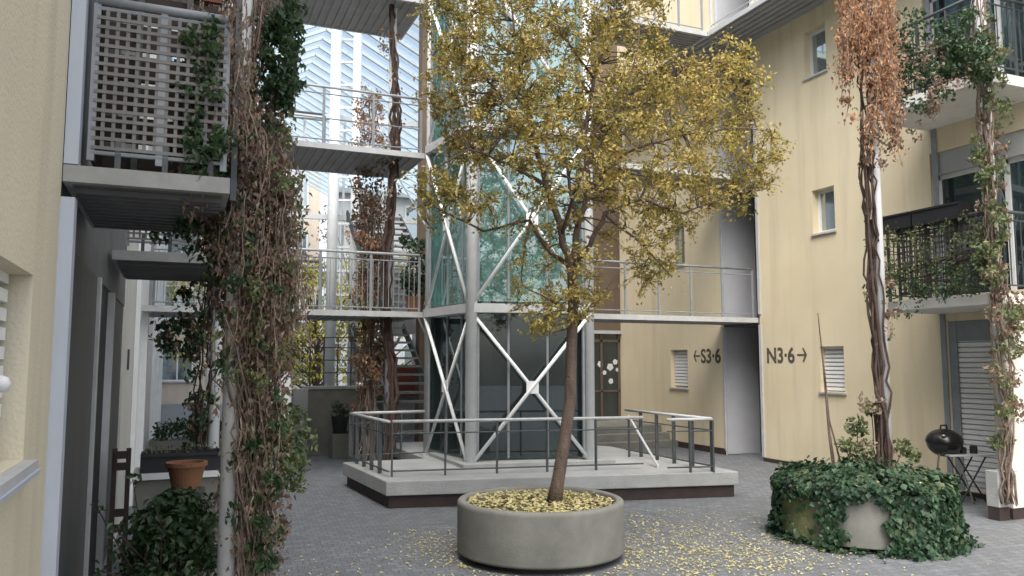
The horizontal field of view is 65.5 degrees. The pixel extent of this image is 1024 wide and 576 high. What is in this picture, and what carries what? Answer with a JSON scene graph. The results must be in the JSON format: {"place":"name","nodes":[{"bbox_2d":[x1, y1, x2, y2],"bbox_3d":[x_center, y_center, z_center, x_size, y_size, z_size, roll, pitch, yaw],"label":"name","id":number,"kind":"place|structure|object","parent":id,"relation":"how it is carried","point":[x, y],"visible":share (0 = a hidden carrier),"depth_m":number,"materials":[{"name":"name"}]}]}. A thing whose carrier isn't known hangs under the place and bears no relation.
{"place":"outdoors","nodes":[
{"label":"outdoors","id":0,"kind":"place"},
{"bbox_2d":[170,0,563,385],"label":"glass roof","id":1,"kind":"structure","parent":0,"point":[332,217],"depth_m":18.74,"materials":[{"name":"white metal"}]},
{"bbox_2d":[173,0,623,365],"label":"sky","id":2,"kind":"structure","parent":0,"point":[413,29],"materials":[{"name":"white"}]},
{"bbox_2d":[421,0,594,462],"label":"lift tower","id":3,"kind":"structure","parent":0,"point":[484,360],"depth_m":11.77,"materials":[{"name":"white metal"}]},
{"bbox_2d":[534,0,706,55],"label":"walkway","id":4,"kind":"structure","parent":3,"relation":"attached to","point":[683,37],"depth_m":14.93,"materials":[{"name":"grey metal"}]},
{"bbox_2d":[533,105,753,191],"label":"walkway","id":5,"kind":"structure","parent":3,"relation":"attached to","point":[721,181],"depth_m":14.67,"materials":[{"name":"grey metal"}]},
{"bbox_2d":[553,258,758,324],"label":"walkway","id":6,"kind":"structure","parent":3,"relation":"attached to","point":[625,317],"depth_m":14.40,"materials":[{"name":"grey metal"}]},
{"bbox_2d":[103,373,1023,575],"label":"ground","id":7,"kind":"structure","parent":0,"point":[330,506],"depth_m":8.19,"materials":[{"name":"grey stone"}]},
{"bbox_2d":[0,0,169,575],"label":"apartment building","id":8,"kind":"structure","parent":7,"relation":"on","point":[81,366],"depth_m":3.43,"materials":[{"name":"beige paint"}]},
{"bbox_2d":[0,270,40,504],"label":"window","id":9,"kind":"structure","parent":8,"relation":"in","point":[18,476],"depth_m":2.66,"materials":[{"name":"white paint"}]},
{"bbox_2d":[58,253,97,575],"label":"door","id":10,"kind":"structure","parent":8,"relation":"in","point":[84,299],"depth_m":4.63,"materials":[{"name":"grey paint"}]},
{"bbox_2d":[103,300,122,562],"bbox_3d":[-3.741,1.290,7.377,0.060,2.350,1.738,2,-6,-23],"label":"door","id":11,"kind":"structure","parent":8,"relation":"in","point":[118,323],"depth_m":7.52,"materials":[{"name":"grey paint"}]},
{"bbox_2d":[62,0,242,233],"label":"balcony","id":12,"kind":"structure","parent":8,"relation":"attached to","point":[118,185],"depth_m":3.79,"materials":[{"name":"metal"}]},
{"bbox_2d":[145,231,176,245],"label":"creeper","id":13,"kind":"object","parent":12,"relation":"hanging from","point":[155,238],"visible":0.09,"depth_m":4.93,"materials":[{"name":"green plant"}]},
{"bbox_2d":[106,448,131,575],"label":"folding chair","id":14,"kind":"object","parent":7,"relation":"on","point":[116,467],"visible":0.8,"depth_m":6.29,"materials":[{"name":"brown wood"}]},
{"bbox_2d":[90,473,218,575],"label":"shrub","id":15,"kind":"object","parent":7,"relation":"on","point":[174,532],"visible":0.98,"depth_m":4.53,"materials":[{"name":"green plant"}]},
{"bbox_2d":[132,467,219,575],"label":"raised bed","id":16,"kind":"object","parent":7,"relation":"on","point":[149,486],"visible":0.1,"depth_m":6.43,"materials":[{"name":"concrete"}]},
{"bbox_2d":[140,448,220,472],"bbox_3d":[-2.762,1.440,6.652,0.615,0.150,0.310,2,-6,-23],"label":"flower trough","id":17,"kind":"object","parent":16,"relation":"on","point":[153,462],"visible":0.72,"depth_m":6.52,"materials":[{"name":"black plastic"}]},
{"bbox_2d":[143,442,219,453],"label":"trough plants","id":18,"kind":"object","parent":17,"relation":"on","point":[144,451],"visible":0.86,"depth_m":6.62,"materials":[{"name":"green plant"}]},
{"bbox_2d":[148,238,220,448],"bbox_3d":[-2.946,0.382,7.276,0.687,4.204,0.817,2,-6,-23],"label":"climbing vine","id":19,"kind":"object","parent":7,"relation":"on","point":[197,427],"visible":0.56,"depth_m":7.12,"materials":[{"name":"green plant"}]},
{"bbox_2d":[148,417,221,450],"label":"shrub","id":20,"kind":"object","parent":7,"relation":"on","point":[158,441],"visible":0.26,"depth_m":13.64,"materials":[{"name":"plant"}]},
{"bbox_2d":[166,486,204,574],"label":"plant stand","id":21,"kind":"object","parent":7,"relation":"on","point":[201,490],"visible":0.17,"depth_m":6.05,"materials":[{"name":"metal"}]},
{"bbox_2d":[165,459,207,489],"bbox_3d":[-2.492,1.431,6.093,0.300,0.200,0.300,2,-6,-23],"label":"terracotta pot","id":22,"kind":"object","parent":21,"relation":"on","point":[185,473],"visible":0.89,"depth_m":6.00,"materials":[{"name":"orange ceramic"}]},
{"bbox_2d":[165,253,223,376],"bbox_3d":[-9.761,1.346,26.197,3.470,5.820,3.363,2,-6,-23],"label":"tree","id":23,"kind":"object","parent":7,"relation":"on","point":[173,293],"visible":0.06,"depth_m":26.06,"materials":[{"name":"green plant"}]},
{"bbox_2d":[203,299,210,445],"bbox_3d":[-4.484,0.315,11.923,0.213,5.200,0.213,2,-6,-23],"label":"steel post","id":24,"kind":"object","parent":7,"relation":"on","point":[207,371],"depth_m":11.78,"materials":[{"name":"grey metal"}]},
{"bbox_2d":[207,0,232,447],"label":"steel post","id":25,"kind":"object","parent":7,"relation":"on","point":[213,432],"depth_m":7.10,"materials":[{"name":"grey metal"}]},
{"bbox_2d":[112,230,210,281],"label":"balcony","id":26,"kind":"structure","parent":25,"relation":"attached to","point":[142,264],"depth_m":6.43,"materials":[{"name":"concrete"}]},
{"bbox_2d":[217,0,252,575],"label":"steel post","id":27,"kind":"object","parent":7,"relation":"on","point":[225,559],"depth_m":4.20,"materials":[{"name":"grey metal"}]},
{"bbox_2d":[161,169,320,403],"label":"house","id":28,"kind":"structure","parent":7,"relation":"on","point":[176,388],"depth_m":35.25,"materials":[{"name":"white paint"}]},
{"bbox_2d":[162,347,192,382],"bbox_3d":[-14.645,3.350,34.848,1.400,1.560,0.097,2,-6,-23],"label":"window","id":29,"kind":"structure","parent":28,"relation":"in","point":[173,372],"depth_m":34.81,"materials":[{"name":"grey glass"}]},
{"bbox_2d":[165,285,195,320],"bbox_3d":[-14.645,0.662,35.101,1.400,1.560,0.097,2,-6,-23],"label":"window","id":30,"kind":"structure","parent":28,"relation":"in","point":[167,286],"depth_m":35.08,"materials":[{"name":"grey glass"}]},
{"bbox_2d":[167,233,195,253],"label":"window","id":31,"kind":"structure","parent":28,"relation":"in","point":[173,238],"depth_m":35.27,"materials":[{"name":"grey glass"}]},
{"bbox_2d":[284,232,307,265],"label":"window","id":32,"kind":"structure","parent":28,"relation":"in","point":[305,241],"depth_m":37.42,"materials":[{"name":"white glass"}]},
{"bbox_2d":[291,349,304,380],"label":"window","id":33,"kind":"structure","parent":28,"relation":"in","point":[297,349],"depth_m":36.84,"materials":[{"name":"white paint"}]},
{"bbox_2d":[286,174,309,208],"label":"window","id":34,"kind":"structure","parent":28,"relation":"in","point":[306,187],"depth_m":37.64,"materials":[{"name":"white paint"}]},
{"bbox_2d":[180,243,309,384],"bbox_3d":[-6.964,1.130,20.903,3.326,5.261,2.999,2,-6,-23],"label":"tree","id":35,"kind":"object","parent":7,"relation":"on","point":[290,342],"visible":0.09,"depth_m":20.70,"materials":[{"name":"green plant"}]},
{"bbox_2d":[169,0,320,575],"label":"climbing vine","id":36,"kind":"object","parent":7,"relation":"on","point":[267,291],"visible":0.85,"depth_m":4.22,"materials":[{"name":"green plant"}]},
{"bbox_2d":[270,372,290,476],"bbox_3d":[-3.554,2.109,12.084,0.340,1.658,0.060,2,-6,-23],"label":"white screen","id":37,"kind":"object","parent":7,"relation":"on","point":[287,383],"visible":0.07,"depth_m":12.15,"materials":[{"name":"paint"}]},
{"bbox_2d":[291,388,307,454],"bbox_3d":[-4.104,2.596,15.354,0.280,1.300,0.280,2,-6,-23],"label":"gate post","id":38,"kind":"object","parent":7,"relation":"on","point":[299,397],"visible":0.45,"depth_m":15.26,"materials":[{"name":"concrete"}]},
{"bbox_2d":[258,254,369,388],"bbox_3d":[-5.702,1.463,22.605,3.799,4.917,4.120,2,-6,-23],"label":"tree","id":39,"kind":"object","parent":7,"relation":"on","point":[316,379],"visible":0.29,"depth_m":22.26,"materials":[{"name":"yellow plant"}]},
{"bbox_2d":[329,431,348,458],"bbox_3d":[-3.263,2.993,15.205,0.380,0.480,0.380,2,-6,-23],"label":"planter box","id":40,"kind":"object","parent":7,"relation":"on","point":[338,445],"visible":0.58,"depth_m":15.02,"materials":[{"name":"concrete"}]},
{"bbox_2d":[329,400,348,432],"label":"potted plant","id":41,"kind":"object","parent":40,"relation":"on","point":[339,422],"visible":0.99,"depth_m":15.08,"materials":[{"name":"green plant"}]},
{"bbox_2d":[305,193,379,374],"bbox_3d":[-5.270,0.503,26.259,2.548,7.509,3.066,-3,-6,29],"label":"tree","id":42,"kind":"object","parent":7,"relation":"on","point":[346,233],"visible":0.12,"depth_m":25.88,"materials":[{"name":"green plant"}]},
{"bbox_2d":[302,337,382,455],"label":"wall","id":43,"kind":"structure","parent":7,"relation":"on","point":[321,399],"depth_m":15.63,"materials":[{"name":"concrete"}]},
{"bbox_2d":[348,166,385,460],"bbox_3d":[-2.427,0.408,13.657,0.830,5.359,0.976,0,-5,1],"label":"climbing vine","id":44,"kind":"object","parent":7,"relation":"on","point":[373,359],"visible":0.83,"depth_m":13.57,"materials":[{"name":"brown plant"}]},
{"bbox_2d":[335,187,416,385],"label":"house","id":45,"kind":"structure","parent":7,"relation":"on","point":[403,202],"depth_m":30.60,"materials":[{"name":"white paint"}]},
{"bbox_2d":[345,344,381,385],"bbox_3d":[-5.503,2.897,30.022,1.500,1.560,0.097,2,-6,-23],"label":"window","id":46,"kind":"structure","parent":45,"relation":"in","point":[381,344],"depth_m":29.91,"materials":[{"name":"white paint"}]},
{"bbox_2d":[348,202,385,242],"bbox_3d":[-5.503,-2.479,30.526,1.500,1.560,0.097,2,-6,-23],"label":"window","id":47,"kind":"structure","parent":45,"relation":"in","point":[384,213],"depth_m":30.57,"materials":[{"name":"grey glass"}]},
{"bbox_2d":[403,344,413,364],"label":"window","id":48,"kind":"structure","parent":45,"relation":"in","point":[405,353],"depth_m":30.69,"materials":[{"name":"white glass"}]},
{"bbox_2d":[404,206,416,242],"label":"window","id":49,"kind":"structure","parent":45,"relation":"in","point":[412,228],"depth_m":31.21,"materials":[{"name":"white glass"}]},
{"bbox_2d":[348,284,424,445],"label":"staircase","id":50,"kind":"structure","parent":7,"relation":"on","point":[412,349],"depth_m":17.07,"materials":[{"name":"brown metal"}]},
{"bbox_2d":[358,250,415,364],"bbox_3d":[-3.473,1.456,24.543,3.082,5.293,3.396,2,-6,-23],"label":"tree","id":51,"kind":"object","parent":7,"relation":"on","point":[395,345],"visible":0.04,"depth_m":24.28,"materials":[{"name":"green plant"}]},
{"bbox_2d":[371,4,405,459],"bbox_3d":[-2.121,-1.053,13.360,0.581,8.221,0.526,0,-5,5],"label":"climbing vine","id":52,"kind":"object","parent":7,"relation":"on","point":[386,244],"visible":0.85,"depth_m":13.34,"materials":[{"name":"brown plant"}]},
{"bbox_2d":[383,8,396,455],"bbox_3d":[-2.061,-1.441,13.544,0.213,9.000,0.213,2,-6,-23],"label":"steel post","id":53,"kind":"object","parent":7,"relation":"on","point":[386,386],"visible":0.1,"depth_m":13.44,"materials":[{"name":"grey metal"}]},
{"bbox_2d":[142,241,422,321],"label":"walkway","id":54,"kind":"structure","parent":53,"relation":"attached to","point":[154,310],"depth_m":12.86,"materials":[{"name":"grey metal"}]},
{"bbox_2d":[346,174,451,312],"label":"staircase","id":55,"kind":"structure","parent":54,"relation":"on","point":[441,302],"depth_m":17.25,"materials":[{"name":"metal"}]},
{"bbox_2d":[396,233,432,311],"bbox_3d":[-1.661,-0.256,13.668,0.712,1.407,0.686,2,-6,-23],"label":"potted plant","id":56,"kind":"object","parent":54,"relation":"on","point":[412,245],"visible":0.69,"depth_m":13.56,"materials":[{"name":"green plant"}]},
{"bbox_2d":[168,83,424,178],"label":"walkway","id":57,"kind":"structure","parent":53,"relation":"attached to","point":[323,156],"depth_m":13.33,"materials":[{"name":"grey metal"}]},
{"bbox_2d":[348,82,388,147],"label":"potted plant","id":58,"kind":"object","parent":57,"relation":"on","point":[367,115],"visible":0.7,"depth_m":14.22,"materials":[{"name":"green plant"}]},
{"bbox_2d":[170,0,425,39],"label":"walkway","id":59,"kind":"structure","parent":53,"relation":"attached to","point":[369,17],"depth_m":14.09,"materials":[{"name":"grey metal"}]},
{"bbox_2d":[380,268,415,437],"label":"house","id":60,"kind":"structure","parent":7,"relation":"on","point":[410,326],"depth_m":19.36,"materials":[{"name":"grey paint"}]},
{"bbox_2d":[382,334,415,363],"bbox_3d":[-2.332,1.504,19.565,1.720,0.740,0.100,2,-6,-23],"label":"window","id":61,"kind":"structure","parent":60,"relation":"in","point":[413,335],"depth_m":19.50,"materials":[{"name":"grey glass"}]},
{"bbox_2d":[415,0,621,441],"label":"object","id":62,"kind":"structure","parent":7,"relation":"on","point":[607,369],"depth_m":18.69,"materials":[{"name":"teal glass"}]},
{"bbox_2d":[594,334,620,420],"bbox_3d":[2.161,2.149,19.269,1.030,2.080,0.060,2,-6,-23],"label":"door","id":63,"kind":"structure","parent":62,"relation":"in","point":[606,346],"depth_m":19.32,"materials":[{"name":"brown glass"}]},
{"bbox_2d":[343,442,738,507],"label":"platform","id":64,"kind":"structure","parent":7,"relation":"on","point":[648,479],"depth_m":10.59,"materials":[{"name":"concrete"}]},
{"bbox_2d":[348,412,390,473],"bbox_3d":[-2.007,2.145,11.096,0.050,0.722,1.915,3,-6,-26],"label":"railing","id":65,"kind":"object","parent":64,"relation":"on","point":[372,430],"visible":1,"depth_m":11.23,"materials":[{"name":"metal"}]},
{"bbox_2d":[352,410,424,460],"bbox_3d":[-1.887,2.249,12.209,1.139,0.722,0.050,2,-6,-24],"label":"railing","id":66,"kind":"object","parent":64,"relation":"on","point":[377,413],"visible":0.74,"depth_m":12.17,"materials":[{"name":"metal"}]},
{"bbox_2d":[391,416,643,476],"bbox_3d":[0.132,2.105,10.669,3.471,0.722,0.050,1,-6,-13],"label":"railing","id":67,"kind":"object","parent":64,"relation":"on","point":[497,420],"visible":1,"depth_m":10.61,"materials":[{"name":"metal"}]},
{"bbox_2d":[628,415,658,467],"bbox_3d":[1.930,2.248,11.792,0.036,0.646,1.351,1,-5,-9],"label":"stair rail","id":68,"kind":"object","parent":64,"relation":"on","point":[645,444],"visible":0.85,"depth_m":11.98,"materials":[{"name":"metal"}]},
{"bbox_2d":[625,409,711,471],"bbox_3d":[2.275,2.213,11.819,0.050,0.722,2.263,2,-6,-23],"label":"railing","id":69,"kind":"object","parent":64,"relation":"on","point":[656,454],"visible":0.92,"depth_m":11.63,"materials":[{"name":"metal"}]},
{"bbox_2d":[666,418,714,472],"bbox_3d":[2.392,2.106,10.678,0.651,0.722,0.050,1,-5,-8],"label":"railing","id":70,"kind":"object","parent":64,"relation":"on","point":[689,431],"visible":1,"depth_m":10.68,"materials":[{"name":"metal"}]},
{"bbox_2d":[457,486,624,573],"bbox_3d":[0.269,2.247,7.503,1.568,0.528,1.568,2,-6,-23],"label":"concrete planter","id":71,"kind":"object","parent":7,"relation":"on","point":[545,542],"visible":0.96,"depth_m":6.84,"materials":[{"name":"concrete"}]},
{"bbox_2d":[468,488,613,511],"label":"fallen leaves","id":72,"kind":"object","parent":71,"relation":"on","point":[472,500],"visible":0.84,"depth_m":7.49,"materials":[{"name":"yellow plant"}]},
{"bbox_2d":[394,0,795,503],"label":"autumn tree","id":73,"kind":"object","parent":71,"relation":"in","point":[572,292],"visible":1,"depth_m":7.60,"materials":[{"name":"yellow plant"}]},
{"bbox_2d":[286,500,987,575],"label":"fallen leaves","id":74,"kind":"object","parent":7,"relation":"on","point":[681,558],"visible":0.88,"depth_m":7.51,"materials":[{"name":"yellow plant"}]},
{"bbox_2d":[781,481,950,549],"bbox_3d":[3.638,2.299,8.270,1.616,0.488,1.608,2,-6,-23],"label":"concrete planter","id":75,"kind":"object","parent":7,"relation":"on","point":[862,524],"visible":0.31,"depth_m":7.57,"materials":[{"name":"concrete"}]},
{"bbox_2d":[817,313,840,485],"bbox_3d":[3.475,1.205,8.732,0.196,1.880,0.114,-3,-6,31],"label":"bare stake","id":76,"kind":"object","parent":75,"relation":"in","point":[829,425],"visible":0.9,"depth_m":8.71,"materials":[{"name":"brown wood"}]},
{"bbox_2d":[826,0,910,486],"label":"climbing vine","id":77,"kind":"object","parent":75,"relation":"in","point":[863,31],"visible":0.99,"depth_m":8.56,"materials":[{"name":"brown plant"}]},
{"bbox_2d":[760,454,984,562],"bbox_3d":[3.696,2.164,8.278,2.089,0.882,2.047,2,-6,-23],"label":"ivy","id":78,"kind":"object","parent":75,"relation":"in","point":[954,527],"visible":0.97,"depth_m":7.62,"materials":[{"name":"green plant"}]},
{"bbox_2d":[833,401,921,474],"bbox_3d":[3.913,1.664,8.517,0.917,0.927,0.335,-1,-5,7],"label":"shrub","id":79,"kind":"object","parent":75,"relation":"on","point":[848,444],"visible":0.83,"depth_m":8.51,"materials":[{"name":"green plant"}]},
{"bbox_2d":[863,0,892,487],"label":"steel post","id":80,"kind":"object","parent":75,"relation":"on","point":[880,243],"visible":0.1,"depth_m":8.62,"materials":[{"name":"grey metal"}]},
{"bbox_2d":[925,424,974,503],"bbox_3d":[5.576,2.273,10.338,0.534,0.992,0.537,2,-6,-23],"label":"kettle grill","id":81,"kind":"object","parent":7,"relation":"on","point":[941,442],"visible":0.88,"depth_m":10.21,"materials":[{"name":"black metal"}]},
{"bbox_2d":[944,452,996,503],"bbox_3d":[5.864,2.452,10.266,0.600,0.627,0.340,0,-5,0],"label":"folding table","id":82,"kind":"object","parent":7,"relation":"on","point":[979,454],"visible":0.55,"depth_m":10.14,"materials":[{"name":"metal"}]},
{"bbox_2d":[960,445,977,453],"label":"grill tins","id":83,"kind":"object","parent":82,"relation":"on","point":[973,449],"visible":0.68,"depth_m":10.27,"materials":[{"name":"black metal"}]},
{"bbox_2d":[985,469,1010,520],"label":"wall pier","id":84,"kind":"structure","parent":7,"relation":"on","point":[998,510],"depth_m":9.14,"materials":[{"name":"concrete"}]},
{"bbox_2d":[974,0,1017,471],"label":"steel post","id":85,"kind":"object","parent":84,"relation":"on","point":[999,400],"visible":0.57,"depth_m":9.34,"materials":[{"name":"grey metal"}]},
{"bbox_2d":[967,0,1023,505],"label":"climbing vine","id":86,"kind":"object","parent":85,"relation":"attached to","point":[997,270],"visible":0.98,"depth_m":9.20,"materials":[{"name":"green plant"}]},
{"bbox_2d":[1004,321,1023,519],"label":"side wall","id":87,"kind":"structure","parent":7,"relation":"on","point":[1016,512],"depth_m":9.29,"materials":[{"name":"white paint"}]},
{"bbox_2d":[597,420,677,448],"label":"steps","id":88,"kind":"structure","parent":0,"point":[615,438],"depth_m":17.10,"materials":[{"name":"concrete"}]},
{"bbox_2d":[617,0,1023,498],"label":"apartment building","id":89,"kind":"structure","parent":0,"point":[797,244],"depth_m":13.81,"materials":[{"name":"yellow paint"}]},
{"bbox_2d":[670,226,684,267],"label":"window","id":90,"kind":"structure","parent":89,"relation":"in","point":[680,230],"depth_m":17.56,"materials":[{"name":"grey glass"}]},
{"bbox_2d":[669,350,688,389],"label":"window","id":91,"kind":"structure","parent":89,"relation":"in","point":[681,357],"depth_m":17.30,"materials":[{"name":"grey metal"}]},
{"bbox_2d":[592,0,829,112],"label":"walkway","id":92,"kind":"structure","parent":89,"relation":"attached to","point":[756,20],"depth_m":14.64,"materials":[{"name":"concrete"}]},
{"bbox_2d":[750,76,753,166],"bbox_3d":[5.203,-3.319,16.007,0.060,2.560,1.168,2,-6,-23],"label":"door","id":93,"kind":"structure","parent":89,"relation":"in","point":[750,76],"depth_m":16.47,"materials":[{"name":"grey paint"}]},
{"bbox_2d":[753,198,759,319],"bbox_3d":[5.203,-0.641,15.755,0.060,2.540,1.168,2,-6,-23],"label":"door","id":94,"kind":"structure","parent":89,"relation":"in","point":[758,316],"depth_m":16.23,"materials":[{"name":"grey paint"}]},
{"bbox_2d":[757,328,761,451],"bbox_3d":[5.203,1.997,15.508,0.060,2.480,1.168,2,-6,-23],"label":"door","id":95,"kind":"structure","parent":89,"relation":"in","point":[757,328],"depth_m":15.99,"materials":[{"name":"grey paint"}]},
{"bbox_2d":[802,27,827,81],"bbox_3d":[5.311,-4.087,13.834,0.225,0.871,0.568,2,-6,-23],"label":"window","id":96,"kind":"structure","parent":89,"relation":"in","point":[817,44],"depth_m":13.94,"materials":[{"name":"white paint"}]},
{"bbox_2d":[810,187,836,236],"bbox_3d":[5.335,-1.300,13.514,0.225,0.791,0.564,2,-6,-23],"label":"window","id":97,"kind":"structure","parent":89,"relation":"in","point":[826,207],"depth_m":13.61,"materials":[{"name":"white paint"}]},
{"bbox_2d":[818,346,846,394],"bbox_3d":[5.359,1.361,13.207,0.225,0.785,0.590,2,-6,-23],"label":"window","id":98,"kind":"structure","parent":89,"relation":"in","point":[835,375],"depth_m":13.26,"materials":[{"name":"white paint"}]},
{"bbox_2d":[880,0,1023,130],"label":"balcony","id":99,"kind":"structure","parent":89,"relation":"attached to","point":[962,106],"depth_m":10.21,"materials":[{"name":"white paint"}]},
{"bbox_2d":[887,6,1006,149],"bbox_3d":[5.004,-2.462,9.149,1.593,1.805,0.731,0,-5,-1],"label":"creeper","id":100,"kind":"object","parent":99,"relation":"attached to","point":[965,55],"visible":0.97,"depth_m":9.10,"materials":[{"name":"green plant"}]},
{"bbox_2d":[886,210,1023,313],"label":"balcony","id":101,"kind":"structure","parent":89,"relation":"attached to","point":[966,303],"depth_m":10.05,"materials":[{"name":"white paint"}]},
{"bbox_2d":[864,211,920,234],"bbox_3d":[5.103,-0.856,10.678,0.250,0.200,0.745,2,-6,-23],"label":"flower trough","id":102,"kind":"object","parent":101,"relation":"hanging from","point":[904,221],"visible":0.53,"depth_m":10.49,"materials":[{"name":"black plastic"}]},
{"bbox_2d":[862,209,992,319],"bbox_3d":[4.953,-0.252,9.993,0.902,1.348,1.853,2,-6,-23],"label":"creeper","id":103,"kind":"object","parent":101,"relation":"attached to","point":[894,275],"visible":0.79,"depth_m":9.89,"materials":[{"name":"green plant"}]},
{"bbox_2d":[910,201,971,226],"bbox_3d":[5.385,-0.919,10.008,0.250,0.200,0.685,2,-6,-23],"label":"flower trough","id":104,"kind":"object","parent":101,"relation":"on","point":[951,211],"visible":0.95,"depth_m":9.90,"materials":[{"name":"black plastic"}]},
{"bbox_2d":[929,0,1023,85],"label":"balcony railing","id":105,"kind":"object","parent":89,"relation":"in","point":[935,5],"depth_m":10.79,"materials":[{"name":"white paint"}]},
{"bbox_2d":[938,156,1023,294],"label":"balcony door","id":106,"kind":"structure","parent":89,"relation":"in","point":[961,186],"depth_m":10.68,"materials":[{"name":"white paint"}]}
]}

